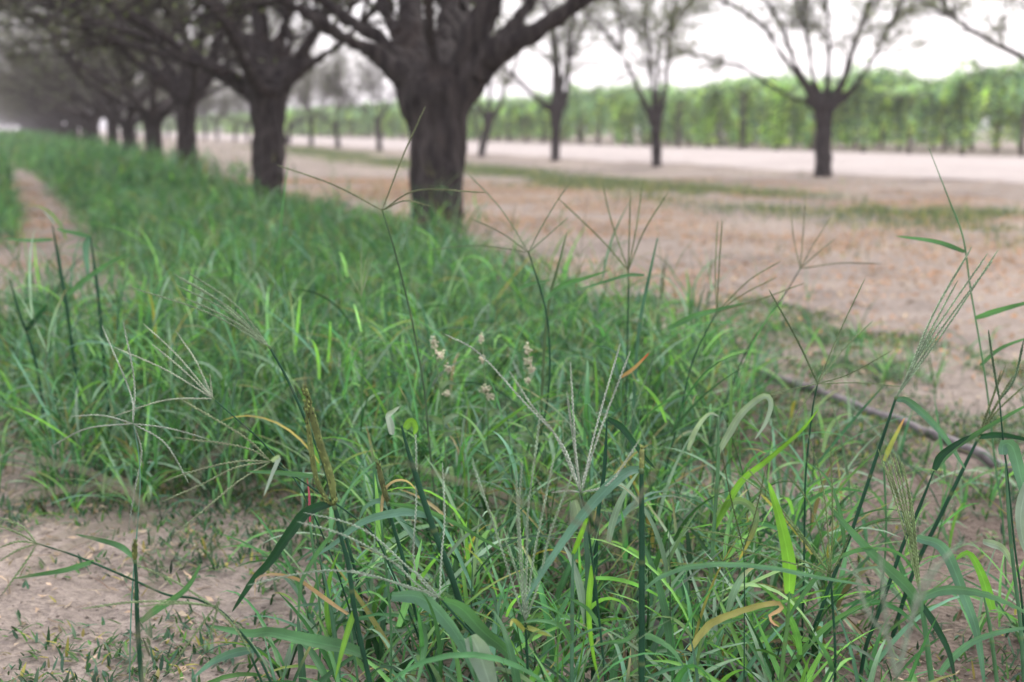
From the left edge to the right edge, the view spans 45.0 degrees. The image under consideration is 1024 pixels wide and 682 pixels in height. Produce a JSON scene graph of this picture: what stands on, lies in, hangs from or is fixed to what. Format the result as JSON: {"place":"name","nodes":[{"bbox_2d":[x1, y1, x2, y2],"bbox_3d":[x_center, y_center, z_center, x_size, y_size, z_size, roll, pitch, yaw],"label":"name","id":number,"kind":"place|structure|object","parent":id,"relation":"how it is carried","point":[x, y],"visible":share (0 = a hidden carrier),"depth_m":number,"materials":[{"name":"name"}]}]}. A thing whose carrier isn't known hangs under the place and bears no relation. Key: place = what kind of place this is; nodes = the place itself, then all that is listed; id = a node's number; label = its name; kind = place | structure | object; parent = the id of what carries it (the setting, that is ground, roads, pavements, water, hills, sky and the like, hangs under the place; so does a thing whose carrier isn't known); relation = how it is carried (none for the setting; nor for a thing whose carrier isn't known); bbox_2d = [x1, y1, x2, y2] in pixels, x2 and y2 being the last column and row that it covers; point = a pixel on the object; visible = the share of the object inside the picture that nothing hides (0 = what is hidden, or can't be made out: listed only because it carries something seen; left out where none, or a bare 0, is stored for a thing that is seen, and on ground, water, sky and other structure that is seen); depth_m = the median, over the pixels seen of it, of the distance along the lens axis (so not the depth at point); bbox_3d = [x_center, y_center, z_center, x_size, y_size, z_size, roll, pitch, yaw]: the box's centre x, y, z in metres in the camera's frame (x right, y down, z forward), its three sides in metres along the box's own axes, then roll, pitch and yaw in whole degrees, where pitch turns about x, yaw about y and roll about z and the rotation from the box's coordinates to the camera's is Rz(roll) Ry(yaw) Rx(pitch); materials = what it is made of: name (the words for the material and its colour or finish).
{"place":"outdoors","nodes":[
{"label":"outdoors","id":0,"kind":"place"},
{"bbox_2d":[0,128,120,158],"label":"grass","id":1,"kind":"structure","parent":0,"point":[7,137],"depth_m":38.66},
{"bbox_2d":[0,135,301,207],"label":"grass","id":2,"kind":"structure","parent":0,"point":[72,168],"depth_m":14.73,"materials":[{"name":"plant"}]},
{"bbox_2d":[0,174,549,283],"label":"grass","id":3,"kind":"structure","parent":0,"point":[96,207],"depth_m":8.57,"materials":[{"name":"plant"}]},
{"bbox_2d":[0,129,1023,681],"bbox_3d":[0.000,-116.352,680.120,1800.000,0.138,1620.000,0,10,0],"label":"ground","id":4,"kind":"structure","parent":0,"point":[74,587],"depth_m":3.97,"materials":[{"name":"soil"}]},
{"bbox_2d":[9,278,50,475],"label":"grass plant","id":5,"kind":"object","parent":4,"relation":"on","point":[32,323],"depth_m":2.80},
{"bbox_2d":[4,211,88,459],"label":"grass plant","id":6,"kind":"object","parent":4,"relation":"on","point":[64,295],"depth_m":2.90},
{"bbox_2d":[0,456,154,681],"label":"grass plant","id":7,"kind":"object","parent":4,"relation":"on","point":[132,494],"depth_m":0.80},
{"bbox_2d":[56,229,130,451],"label":"grass plant","id":8,"kind":"object","parent":4,"relation":"on","point":[88,276],"depth_m":2.90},
{"bbox_2d":[0,6,188,144],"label":"orchard tree","id":9,"kind":"object","parent":4,"relation":"on","point":[81,124],"visible":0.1,"depth_m":38.39,"materials":[{"name":"brown plant"}]},
{"bbox_2d":[0,25,211,141],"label":"orchard tree","id":10,"kind":"object","parent":4,"relation":"on","point":[68,126],"visible":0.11,"depth_m":47.81,"materials":[{"name":"brown plant"}]},
{"bbox_2d":[0,0,245,144],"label":"orchard tree","id":11,"kind":"object","parent":4,"relation":"on","point":[92,119],"visible":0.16,"depth_m":34.26,"materials":[{"name":"brown plant"}]},
{"bbox_2d":[0,0,250,148],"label":"orchard tree","id":12,"kind":"object","parent":4,"relation":"on","point":[112,125],"visible":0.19,"depth_m":29.55,"materials":[{"name":"brown plant"}]},
{"bbox_2d":[53,322,207,681],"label":"grass plant","id":13,"kind":"object","parent":4,"relation":"on","point":[135,432],"depth_m":1.62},
{"bbox_2d":[0,517,262,681],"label":"grass plant","id":14,"kind":"object","parent":4,"relation":"on","point":[72,567],"depth_m":1.40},
{"bbox_2d":[76,534,200,681],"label":"grass plant","id":15,"kind":"object","parent":4,"relation":"on","point":[155,610],"depth_m":1.40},
{"bbox_2d":[0,9,276,139],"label":"orchard tree","id":16,"kind":"object","parent":4,"relation":"on","point":[75,129],"visible":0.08,"depth_m":42.77,"materials":[{"name":"brown plant"}]},
{"bbox_2d":[0,0,312,153],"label":"orchard tree","id":17,"kind":"object","parent":4,"relation":"on","point":[127,125],"visible":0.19,"depth_m":25.13,"materials":[{"name":"brown plant"}]},
{"bbox_2d":[4,0,309,186],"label":"orchard tree","id":18,"kind":"object","parent":4,"relation":"on","point":[187,88],"visible":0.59,"depth_m":16.22,"materials":[{"name":"brown plant"}]},
{"bbox_2d":[0,0,343,166],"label":"orchard tree","id":19,"kind":"object","parent":4,"relation":"on","point":[153,117],"visible":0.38,"depth_m":20.33,"materials":[{"name":"brown plant"}]},
{"bbox_2d":[82,563,271,681],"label":"grass plant","id":20,"kind":"object","parent":4,"relation":"on","point":[236,652],"depth_m":1.38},
{"bbox_2d":[0,0,436,199],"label":"orchard tree","id":21,"kind":"object","parent":4,"relation":"on","point":[270,84],"visible":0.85,"depth_m":11.68,"materials":[{"name":"brown plant"}]},
{"bbox_2d":[119,358,331,681],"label":"grass plant","id":22,"kind":"object","parent":4,"relation":"on","point":[168,556],"depth_m":0.74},
{"bbox_2d":[115,324,362,661],"bbox_3d":[-0.376,0.236,1.705,0.375,0.510,0.031,2,10,14],"label":"grass plant","id":23,"kind":"object","parent":4,"relation":"on","point":[209,393],"depth_m":1.68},
{"bbox_2d":[179,72,310,142],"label":"orchard tree","id":24,"kind":"object","parent":4,"relation":"on","point":[247,125],"visible":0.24,"depth_m":65.13,"materials":[{"name":"brown plant"}]},
{"bbox_2d":[128,271,371,647],"bbox_3d":[-0.378,0.180,1.839,0.342,0.563,0.114,3,10,19],"label":"grass plant","id":25,"kind":"object","parent":4,"relation":"on","point":[258,336],"depth_m":1.85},
{"bbox_2d":[210,384,372,681],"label":"grass plant","id":26,"kind":"object","parent":4,"relation":"on","point":[342,646],"depth_m":1.43,"materials":[{"name":"plant"}]},
{"bbox_2d":[162,400,429,671],"bbox_3d":[-0.247,0.293,1.488,0.350,0.467,0.076,0,10,0],"label":"grass plant","id":27,"kind":"object","parent":4,"relation":"on","point":[276,460],"depth_m":1.49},
{"bbox_2d":[223,22,382,144],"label":"orchard tree","id":28,"kind":"object","parent":4,"relation":"on","point":[289,131],"visible":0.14,"depth_m":56.06,"materials":[{"name":"brown plant"}]},
{"bbox_2d":[223,20,389,145],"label":"orchard tree","id":29,"kind":"object","parent":4,"relation":"on","point":[311,131],"visible":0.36,"depth_m":51.24,"materials":[{"name":"brown plant"}]},
{"bbox_2d":[254,573,358,681],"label":"grass plant","id":30,"kind":"object","parent":4,"relation":"on","point":[320,595],"depth_m":1.45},
{"bbox_2d":[20,0,594,261],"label":"orchard tree","id":31,"kind":"object","parent":4,"relation":"on","point":[450,65],"visible":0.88,"depth_m":7.14,"materials":[{"name":"brown plant"}]},
{"bbox_2d":[246,24,388,147],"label":"orchard tree","id":32,"kind":"object","parent":4,"relation":"on","point":[335,128],"visible":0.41,"depth_m":46.91,"materials":[{"name":"brown plant"}]},
{"bbox_2d":[247,4,437,150],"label":"orchard tree","id":33,"kind":"object","parent":4,"relation":"on","point":[376,119],"visible":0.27,"depth_m":41.41,"materials":[{"name":"brown plant"}]},
{"bbox_2d":[278,106,485,565],"bbox_3d":[-0.220,0.011,2.096,0.404,0.803,0.069,7,12,35],"label":"grass plant","id":34,"kind":"object","parent":4,"relation":"on","point":[426,410],"depth_m":2.05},
{"bbox_2d":[250,434,525,681],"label":"grass plant","id":35,"kind":"object","parent":4,"relation":"on","point":[468,616],"depth_m":1.43,"materials":[{"name":"plant"}]},
{"bbox_2d":[380,479,415,678],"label":"grass plant","id":36,"kind":"object","parent":4,"relation":"on","point":[385,562],"depth_m":1.51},
{"bbox_2d":[306,406,499,681],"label":"grass plant","id":37,"kind":"object","parent":4,"relation":"on","point":[407,425],"depth_m":1.46,"materials":[{"name":"plant"}]},
{"bbox_2d":[358,459,512,681],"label":"grass plant","id":38,"kind":"object","parent":4,"relation":"on","point":[424,649],"depth_m":1.50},
{"bbox_2d":[418,336,461,553],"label":"flowering weed","id":39,"kind":"object","parent":4,"relation":"on","point":[443,421],"visible":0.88,"depth_m":2.16,"materials":[{"name":"green plant"}]},
{"bbox_2d":[465,634,497,681],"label":"grass plant","id":40,"kind":"object","parent":4,"relation":"on","point":[484,670],"depth_m":1.36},
{"bbox_2d":[463,332,505,530],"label":"flowering weed","id":41,"kind":"object","parent":4,"relation":"on","point":[492,412],"visible":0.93,"depth_m":2.22,"materials":[{"name":"green plant"}]},
{"bbox_2d":[467,97,511,141],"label":"grapevine","id":42,"kind":"object","parent":4,"relation":"on","point":[474,109],"visible":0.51,"depth_m":69.72,"materials":[{"name":"green plant"}]},
{"bbox_2d":[434,0,549,155],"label":"orchard tree","id":43,"kind":"object","parent":4,"relation":"on","point":[489,115],"visible":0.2,"depth_m":33.08,"materials":[{"name":"brown plant"}]},
{"bbox_2d":[486,94,524,141],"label":"grapevine","id":44,"kind":"object","parent":4,"relation":"on","point":[520,119],"visible":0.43,"depth_m":67.13,"materials":[{"name":"green plant"}]},
{"bbox_2d":[0,148,1023,589],"bbox_3d":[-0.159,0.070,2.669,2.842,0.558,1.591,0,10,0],"label":"grass","id":45,"kind":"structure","parent":4,"relation":"on","point":[328,398],"depth_m":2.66,"materials":[{"name":"plant"}]},
{"bbox_2d":[0,292,1023,681],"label":"ground cover","id":46,"kind":"object","parent":4,"relation":"on","point":[106,644],"visible":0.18,"depth_m":2.52,"materials":[{"name":"green plant"}]},
{"bbox_2d":[0,308,1023,681],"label":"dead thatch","id":47,"kind":"object","parent":4,"relation":"on","point":[506,508],"visible":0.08,"depth_m":2.47,"materials":[{"name":"brown plant"}]},
{"bbox_2d":[0,314,1023,681],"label":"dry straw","id":48,"kind":"object","parent":4,"relation":"on","point":[560,496],"visible":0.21,"depth_m":2.35,"materials":[{"name":"beige plant"}]},
{"bbox_2d":[0,175,1023,388],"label":"leaf litter","id":49,"kind":"object","parent":4,"relation":"on","point":[932,227],"visible":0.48,"depth_m":9.11,"materials":[{"name":"plant"}]},
{"bbox_2d":[0,384,1023,681],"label":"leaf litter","id":50,"kind":"object","parent":4,"relation":"on","point":[208,598],"visible":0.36,"depth_m":2.28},
{"bbox_2d":[429,174,603,539],"bbox_3d":[0.011,0.039,2.263,0.326,0.680,0.142,-1,10,-9],"label":"grass plant","id":51,"kind":"object","parent":4,"relation":"on","point":[554,291],"depth_m":2.25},
{"bbox_2d":[472,410,574,677],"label":"grass plant","id":52,"kind":"object","parent":4,"relation":"on","point":[524,611],"depth_m":1.42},
{"bbox_2d":[500,93,551,142],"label":"grapevine","id":53,"kind":"object","parent":4,"relation":"on","point":[514,105],"visible":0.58,"depth_m":64.84,"materials":[{"name":"green plant"}]},
{"bbox_2d":[396,435,665,681],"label":"grass plant","id":54,"kind":"object","parent":4,"relation":"on","point":[617,550],"depth_m":0.85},
{"bbox_2d":[515,342,549,534],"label":"flowering weed","id":55,"kind":"object","parent":4,"relation":"on","point":[526,437],"visible":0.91,"depth_m":2.21,"materials":[{"name":"green plant"}]},
{"bbox_2d":[445,334,639,681],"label":"grass plant","id":56,"kind":"object","parent":4,"relation":"on","point":[574,507],"depth_m":1.45,"materials":[{"name":"plant"}]},
{"bbox_2d":[520,88,571,142],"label":"grapevine","id":57,"kind":"object","parent":4,"relation":"on","point":[528,116],"visible":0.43,"depth_m":61.99,"materials":[{"name":"green plant"}]},
{"bbox_2d":[470,0,634,160],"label":"orchard tree","id":58,"kind":"object","parent":4,"relation":"on","point":[555,107],"visible":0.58,"depth_m":28.69,"materials":[{"name":"brown plant"}]},
{"bbox_2d":[524,518,587,681],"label":"grass plant","id":59,"kind":"object","parent":4,"relation":"on","point":[568,635],"depth_m":1.46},
{"bbox_2d":[518,232,608,514],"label":"grass plant","id":60,"kind":"object","parent":4,"relation":"on","point":[545,331],"depth_m":2.35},
{"bbox_2d":[122,142,1023,295],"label":"weeds","id":61,"kind":"object","parent":4,"relation":"on","point":[622,182],"visible":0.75,"depth_m":13.81,"materials":[{"name":"green plant"}]},
{"bbox_2d":[549,82,612,143],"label":"grapevine","id":62,"kind":"object","parent":4,"relation":"on","point":[572,102],"visible":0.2,"depth_m":58.51,"materials":[{"name":"green plant"}]},
{"bbox_2d":[565,81,619,144],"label":"grapevine","id":63,"kind":"object","parent":4,"relation":"on","point":[588,100],"visible":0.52,"depth_m":56.09,"materials":[{"name":"green plant"}]},
{"bbox_2d":[559,178,668,458],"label":"grass plant","id":64,"kind":"object","parent":4,"relation":"on","point":[629,261],"depth_m":2.40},
{"bbox_2d":[577,238,657,505],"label":"grass plant","id":65,"kind":"object","parent":4,"relation":"on","point":[639,323],"depth_m":2.35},
{"bbox_2d":[590,417,655,680],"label":"grass plant","id":66,"kind":"object","parent":4,"relation":"on","point":[621,427],"depth_m":1.72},
{"bbox_2d":[590,76,663,145],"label":"grapevine","id":67,"kind":"object","parent":4,"relation":"on","point":[610,93],"visible":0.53,"depth_m":53.58,"materials":[{"name":"green plant"}]},
{"bbox_2d":[613,87,671,145],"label":"grapevine","id":68,"kind":"object","parent":4,"relation":"on","point":[631,105],"visible":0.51,"depth_m":52.26,"materials":[{"name":"green plant"}]},
{"bbox_2d":[550,0,757,166],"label":"orchard tree","id":69,"kind":"object","parent":4,"relation":"on","point":[654,112],"visible":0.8,"depth_m":24.28,"materials":[{"name":"brown plant"}]},
{"bbox_2d":[643,82,712,146],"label":"grapevine","id":70,"kind":"object","parent":4,"relation":"on","point":[671,96],"visible":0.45,"depth_m":49.94,"materials":[{"name":"green plant"}]},
{"bbox_2d":[600,593,758,681],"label":"drip hose","id":71,"kind":"object","parent":4,"relation":"on","point":[624,609],"visible":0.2,"depth_m":1.84,"materials":[{"name":"plastic"}]},
{"bbox_2d":[662,99,705,144],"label":"grapevine","id":72,"kind":"object","parent":4,"relation":"on","point":[673,137],"visible":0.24,"depth_m":55.27,"materials":[{"name":"green plant"}]},
{"bbox_2d":[525,444,876,681],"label":"grass plant","id":73,"kind":"object","parent":4,"relation":"on","point":[597,498],"depth_m":1.44,"materials":[{"name":"plant"}]},
{"bbox_2d":[672,79,752,147],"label":"grapevine","id":74,"kind":"object","parent":4,"relation":"on","point":[695,100],"visible":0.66,"depth_m":47.13,"materials":[{"name":"green plant"}]},
{"bbox_2d":[680,451,766,681],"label":"grass plant","id":75,"kind":"object","parent":4,"relation":"on","point":[738,551],"depth_m":1.50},
{"bbox_2d":[656,221,803,526],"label":"grass plant","id":76,"kind":"object","parent":4,"relation":"on","point":[684,320],"depth_m":2.30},
{"bbox_2d":[687,601,783,681],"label":"grass plant","id":77,"kind":"object","parent":4,"relation":"on","point":[709,624],"depth_m":1.49,"materials":[{"name":"yellow plant"}]},
{"bbox_2d":[698,75,775,148],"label":"grapevine","id":78,"kind":"object","parent":4,"relation":"on","point":[728,83],"visible":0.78,"depth_m":45.79,"materials":[{"name":"green plant"}]},
{"bbox_2d":[550,0,948,176],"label":"orchard tree","id":79,"kind":"object","parent":4,"relation":"on","point":[825,103],"visible":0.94,"depth_m":19.27,"materials":[{"name":"brown plant"}]},
{"bbox_2d":[478,259,1023,643],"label":"grass","id":80,"kind":"structure","parent":4,"relation":"on","point":[883,369],"depth_m":2.55,"materials":[{"name":"plant"}]},
{"bbox_2d":[687,393,817,673],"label":"grass plant","id":81,"kind":"object","parent":4,"relation":"on","point":[721,511],"depth_m":1.79,"materials":[{"name":"plant"}]},
{"bbox_2d":[505,279,1012,475],"bbox_3d":[0.625,0.020,4.326,0.123,0.066,4.866,-3,10,-17],"label":"drip hose","id":82,"kind":"object","parent":4,"relation":"on","point":[987,460],"visible":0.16,"depth_m":3.28,"materials":[{"name":"plastic"}]},
{"bbox_2d":[680,435,849,681],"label":"grass plant","id":83,"kind":"object","parent":4,"relation":"on","point":[832,666],"depth_m":1.48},
{"bbox_2d":[734,67,824,149],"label":"grapevine","id":84,"kind":"object","parent":4,"relation":"on","point":[790,83],"visible":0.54,"depth_m":42.25,"materials":[{"name":"green plant"}]},
{"bbox_2d":[697,193,879,494],"bbox_3d":[0.545,0.014,2.562,0.393,0.638,0.134,-2,10,-12],"label":"grass plant","id":85,"kind":"object","parent":4,"relation":"on","point":[800,266],"depth_m":2.50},
{"bbox_2d":[774,85,851,150],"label":"grapevine","id":86,"kind":"object","parent":4,"relation":"on","point":[810,116],"visible":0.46,"depth_m":41.51,"materials":[{"name":"green plant"}]},
{"bbox_2d":[739,279,900,645],"bbox_3d":[0.494,0.183,1.859,0.305,0.568,0.139,-3,10,-16],"label":"grass plant","id":87,"kind":"object","parent":4,"relation":"on","point":[816,386],"depth_m":1.85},
{"bbox_2d":[789,77,853,148],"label":"grapevine","id":88,"kind":"object","parent":4,"relation":"on","point":[809,145],"visible":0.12,"depth_m":46.28,"materials":[{"name":"green plant"}]},
{"bbox_2d":[768,482,913,681],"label":"grass plant","id":89,"kind":"object","parent":4,"relation":"on","point":[787,554],"depth_m":1.50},
{"bbox_2d":[819,53,923,152],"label":"grapevine","id":90,"kind":"object","parent":4,"relation":"on","point":[873,79],"visible":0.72,"depth_m":38.23,"materials":[{"name":"green plant"}]},
{"bbox_2d":[791,247,997,673],"bbox_3d":[0.548,0.173,1.790,0.311,0.612,0.045,-3,10,-15],"label":"grass plant","id":91,"kind":"object","parent":4,"relation":"on","point":[921,412],"depth_m":1.78,"materials":[{"name":"plant"}]},
{"bbox_2d":[849,63,940,150],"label":"grapevine","id":92,"kind":"object","parent":4,"relation":"on","point":[924,102],"visible":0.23,"depth_m":42.82,"materials":[{"name":"green plant"}]},
{"bbox_2d":[862,81,952,153],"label":"grapevine","id":93,"kind":"object","parent":4,"relation":"on","point":[909,108],"visible":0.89,"depth_m":37.00,"materials":[{"name":"green plant"}]},
{"bbox_2d":[853,540,963,681],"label":"grass plant","id":94,"kind":"object","parent":4,"relation":"on","point":[890,647],"depth_m":0.94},
{"bbox_2d":[859,435,970,681],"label":"grass plant","id":95,"kind":"object","parent":4,"relation":"on","point":[942,455],"depth_m":1.72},
{"bbox_2d":[829,449,1023,681],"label":"grass plant","id":96,"kind":"object","parent":4,"relation":"on","point":[902,581],"depth_m":1.50,"materials":[{"name":"plant"}]},
{"bbox_2d":[844,0,1023,61],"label":"orchard tree","id":97,"kind":"object","parent":4,"relation":"on","point":[945,10],"visible":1,"depth_m":14.54,"materials":[{"name":"brown plant"}]},
{"bbox_2d":[896,80,988,151],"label":"grapevine","id":98,"kind":"object","parent":4,"relation":"on","point":[933,132],"visible":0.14,"depth_m":40.99,"materials":[{"name":"green plant"}]},
{"bbox_2d":[890,365,1023,639],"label":"grass plant","id":99,"kind":"object","parent":4,"relation":"on","point":[989,435],"depth_m":1.90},
{"bbox_2d":[897,149,1023,584],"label":"grass plant","id":100,"kind":"object","parent":4,"relation":"on","point":[986,313],"depth_m":2.10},
{"bbox_2d":[917,56,1021,154],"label":"grapevine","id":101,"kind":"object","parent":4,"relation":"on","point":[957,83],"visible":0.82,"depth_m":34.32,"materials":[{"name":"green plant"}]},
{"bbox_2d":[916,535,1023,681],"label":"grass plant","id":102,"kind":"object","parent":4,"relation":"on","point":[943,549],"depth_m":1.54,"materials":[{"name":"plant"}]},
{"bbox_2d":[938,330,1023,632],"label":"grass plant","id":103,"kind":"object","parent":4,"relation":"on","point":[975,434],"depth_m":1.75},
{"bbox_2d":[948,83,1021,152],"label":"grapevine","id":104,"kind":"object","parent":4,"relation":"on","point":[1017,122],"visible":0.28,"depth_m":38.60,"materials":[{"name":"green plant"}]},
{"bbox_2d":[960,50,1023,156],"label":"grapevine","id":105,"kind":"object","parent":4,"relation":"on","point":[1017,71],"visible":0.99,"depth_m":32.66,"materials":[{"name":"green plant"}]},
{"bbox_2d":[998,439,1023,681],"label":"grass plant","id":106,"kind":"object","parent":4,"relation":"on","point":[1010,447],"depth_m":1.55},
{"bbox_2d":[0,364,1023,680],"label":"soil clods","id":107,"kind":"object","parent":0,"point":[582,540],"visible":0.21,"depth_m":2.42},
{"bbox_2d":[0,0,1023,128],"label":"sky","id":108,"kind":"structure","parent":0,"point":[759,55],"materials":[{"name":"white"}]},
{"bbox_2d":[79,130,1023,183],"bbox_3d":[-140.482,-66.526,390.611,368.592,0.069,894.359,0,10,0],"label":"dirt road","id":109,"kind":"structure","parent":0,"point":[986,168],"depth_m":29.05,"materials":[{"name":"soil"}]},
{"bbox_2d":[191,426,1023,681],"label":"grass","id":110,"kind":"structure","parent":0,"point":[377,633],"depth_m":1.76,"materials":[{"name":"plant"}]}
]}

